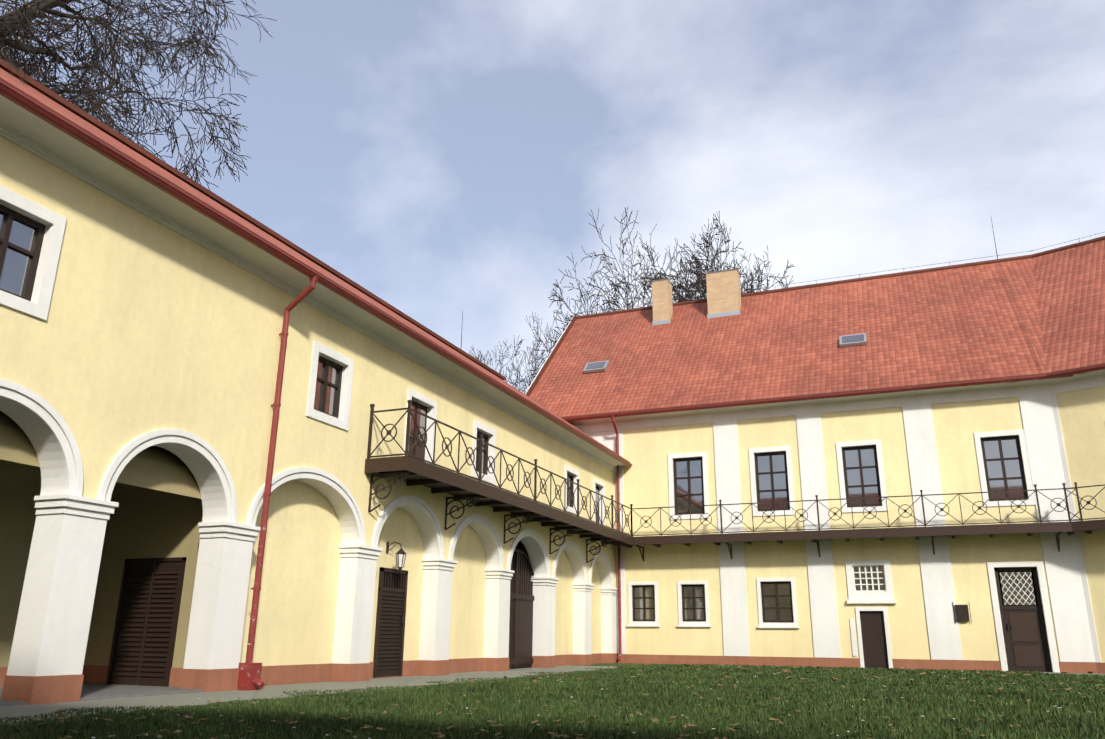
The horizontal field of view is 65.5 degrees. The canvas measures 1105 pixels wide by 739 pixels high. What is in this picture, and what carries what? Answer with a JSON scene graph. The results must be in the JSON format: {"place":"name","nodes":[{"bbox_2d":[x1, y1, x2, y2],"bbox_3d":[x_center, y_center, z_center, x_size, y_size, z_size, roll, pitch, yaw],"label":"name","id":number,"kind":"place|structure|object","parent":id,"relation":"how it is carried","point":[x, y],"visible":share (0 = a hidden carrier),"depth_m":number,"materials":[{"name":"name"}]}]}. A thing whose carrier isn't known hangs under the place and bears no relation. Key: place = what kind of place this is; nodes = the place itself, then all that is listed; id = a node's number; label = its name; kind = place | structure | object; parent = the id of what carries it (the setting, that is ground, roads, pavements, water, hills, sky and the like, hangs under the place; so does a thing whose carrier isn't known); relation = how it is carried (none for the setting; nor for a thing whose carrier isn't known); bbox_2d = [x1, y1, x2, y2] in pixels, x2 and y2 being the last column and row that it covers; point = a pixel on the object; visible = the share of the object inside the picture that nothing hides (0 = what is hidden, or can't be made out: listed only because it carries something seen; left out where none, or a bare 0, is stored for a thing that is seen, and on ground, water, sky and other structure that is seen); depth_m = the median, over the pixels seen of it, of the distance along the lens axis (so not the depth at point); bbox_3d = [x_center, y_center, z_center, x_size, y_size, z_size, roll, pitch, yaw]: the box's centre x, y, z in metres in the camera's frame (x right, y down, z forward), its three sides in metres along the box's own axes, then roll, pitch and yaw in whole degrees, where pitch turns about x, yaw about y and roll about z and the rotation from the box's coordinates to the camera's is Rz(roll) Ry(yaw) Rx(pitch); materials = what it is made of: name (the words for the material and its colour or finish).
{"place":"outdoors","nodes":[
{"label":"outdoors","id":0,"kind":"place"},
{"bbox_2d":[0,663,1104,738],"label":"lawn grass","id":1,"kind":"structure","parent":0,"point":[847,697],"depth_m":8.25,"materials":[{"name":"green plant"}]},
{"bbox_2d":[0,663,1104,738],"bbox_3d":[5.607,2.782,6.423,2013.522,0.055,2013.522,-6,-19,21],"label":"ground","id":2,"kind":"structure","parent":0,"point":[264,692],"depth_m":10.52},
{"bbox_2d":[0,0,276,189],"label":"tree","id":3,"kind":"object","parent":2,"relation":"on","point":[15,22],"visible":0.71,"depth_m":21.20,"materials":[{"name":"brown plant"}]},
{"bbox_2d":[0,95,624,706],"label":"wing walls","id":4,"kind":"structure","parent":2,"relation":"on","point":[140,329],"depth_m":11.96,"materials":[{"name":"yellow paint"}]},
{"bbox_2d":[0,58,629,462],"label":"wing roof","id":5,"kind":"structure","parent":4,"relation":"on","point":[48,98],"depth_m":15.48,"materials":[{"name":"red tile"}]},
{"bbox_2d":[0,80,631,690],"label":"wing gutter","id":6,"kind":"object","parent":5,"relation":"attached to","point":[248,676],"visible":1,"depth_m":11.85,"materials":[{"name":"red metal"}]},
{"bbox_2d":[106,549,533,686],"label":"doors","id":7,"kind":"structure","parent":4,"relation":"attached to","point":[144,636],"depth_m":12.03,"materials":[{"name":"brown wood"}]},
{"bbox_2d":[386,542,405,570],"bbox_3d":[-2.810,3.350,15.405,0.391,0.520,0.200,-6,-19,21],"label":"wall lantern","id":8,"kind":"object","parent":4,"relation":"attached to","point":[400,557],"depth_m":15.32,"materials":[{"name":"black metal"}]},
{"bbox_2d":[368,472,611,562],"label":"balcony brackets","id":9,"kind":"object","parent":4,"relation":"attached to","point":[397,474],"visible":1,"depth_m":16.94,"materials":[{"name":"black metal"}]},
{"bbox_2d":[364,456,632,544],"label":"balcony floor","id":10,"kind":"structure","parent":4,"relation":"attached to","point":[435,479],"depth_m":17.21,"materials":[{"name":"brown wood"}]},
{"bbox_2d":[367,400,632,536],"bbox_3d":[-0.387,2.823,20.225,0.810,1.040,12.690,-6,-19,21],"label":"wing railing","id":11,"kind":"object","parent":10,"relation":"on","point":[409,409],"visible":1,"depth_m":17.23,"materials":[{"name":"black metal"}]},
{"bbox_2d":[470,312,563,393],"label":"tree","id":12,"kind":"object","parent":2,"relation":"on","point":[517,371],"visible":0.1,"depth_m":51.58,"materials":[{"name":"brown plant"}]},
{"bbox_2d":[528,208,794,378],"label":"tree","id":13,"kind":"object","parent":2,"relation":"on","point":[698,284],"visible":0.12,"depth_m":42.73,"materials":[{"name":"brown plant"}]},
{"bbox_2d":[567,379,1096,672],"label":"wing walls","id":14,"kind":"structure","parent":2,"relation":"on","point":[958,602],"depth_m":23.95,"materials":[{"name":"yellow paint"}]},
{"bbox_2d":[401,616,1009,640],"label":"door handles","id":15,"kind":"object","parent":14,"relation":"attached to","point":[402,618],"depth_m":15.63,"materials":[{"name":"black metal"}]},
{"bbox_2d":[525,219,1083,417],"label":"wing roof","id":16,"kind":"structure","parent":14,"relation":"on","point":[972,321],"depth_m":28.14,"materials":[{"name":"red tile"}]},
{"bbox_2d":[651,268,740,324],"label":"chimneys","id":17,"kind":"object","parent":16,"relation":"on","point":[723,293],"visible":0.62,"depth_m":32.00,"materials":[{"name":"paint"}]},
{"bbox_2d":[583,333,866,372],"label":"skylights","id":18,"kind":"object","parent":16,"relation":"on","point":[844,341],"visible":1,"depth_m":27.20,"materials":[{"name":"grey glass"}]},
{"bbox_2d":[562,375,1072,660],"bbox_3d":[6.192,4.515,24.499,16.100,7.387,0.549,-6,-19,21],"label":"wing gutter","id":19,"kind":"object","parent":14,"relation":"attached to","point":[949,385],"visible":0.83,"depth_m":25.39,"materials":[{"name":"red metal"}]},
{"bbox_2d":[612,522,1075,547],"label":"balcony floor","id":20,"kind":"structure","parent":14,"relation":"attached to","point":[1030,529],"depth_m":23.12,"materials":[{"name":"brown wood"}]},
{"bbox_2d":[631,482,1082,535],"bbox_3d":[7.734,3.938,23.532,11.680,1.040,0.060,-6,-19,21],"label":"wing railing","id":21,"kind":"object","parent":20,"relation":"on","point":[1036,490],"visible":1,"depth_m":23.20,"materials":[{"name":"black metal"}]},
{"bbox_2d":[636,532,1060,560],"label":"balcony brackets","id":22,"kind":"object","parent":14,"relation":"attached to","point":[818,546],"visible":0.94,"depth_m":23.92,"materials":[{"name":"black metal"}]},
{"bbox_2d":[0,0,1104,392],"label":"sky","id":23,"kind":"structure","parent":0,"point":[445,158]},
{"bbox_2d":[1006,232,1104,383],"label":"wing roof","id":24,"kind":"structure","parent":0,"point":[1070,285],"depth_m":25.22,"materials":[{"name":"red tile"}]},
{"bbox_2d":[1040,365,1104,379],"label":"wing gutter","id":25,"kind":"object","parent":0,"point":[1078,371],"visible":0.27,"depth_m":22.21,"materials":[{"name":"red metal"}]},
{"bbox_2d":[1048,369,1104,673],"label":"wing walls","id":26,"kind":"structure","parent":0,"point":[1078,403],"depth_m":22.09,"materials":[{"name":"yellow paint"}]},
{"bbox_2d":[1071,519,1104,533],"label":"balcony floor","id":27,"kind":"structure","parent":26,"relation":"attached to","point":[1088,526],"depth_m":21.06,"materials":[{"name":"brown wood"}]},
{"bbox_2d":[1062,483,1104,521],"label":"wing railing","id":28,"kind":"object","parent":27,"relation":"on","point":[1066,499],"visible":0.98,"depth_m":21.30,"materials":[{"name":"black metal"}]}
]}

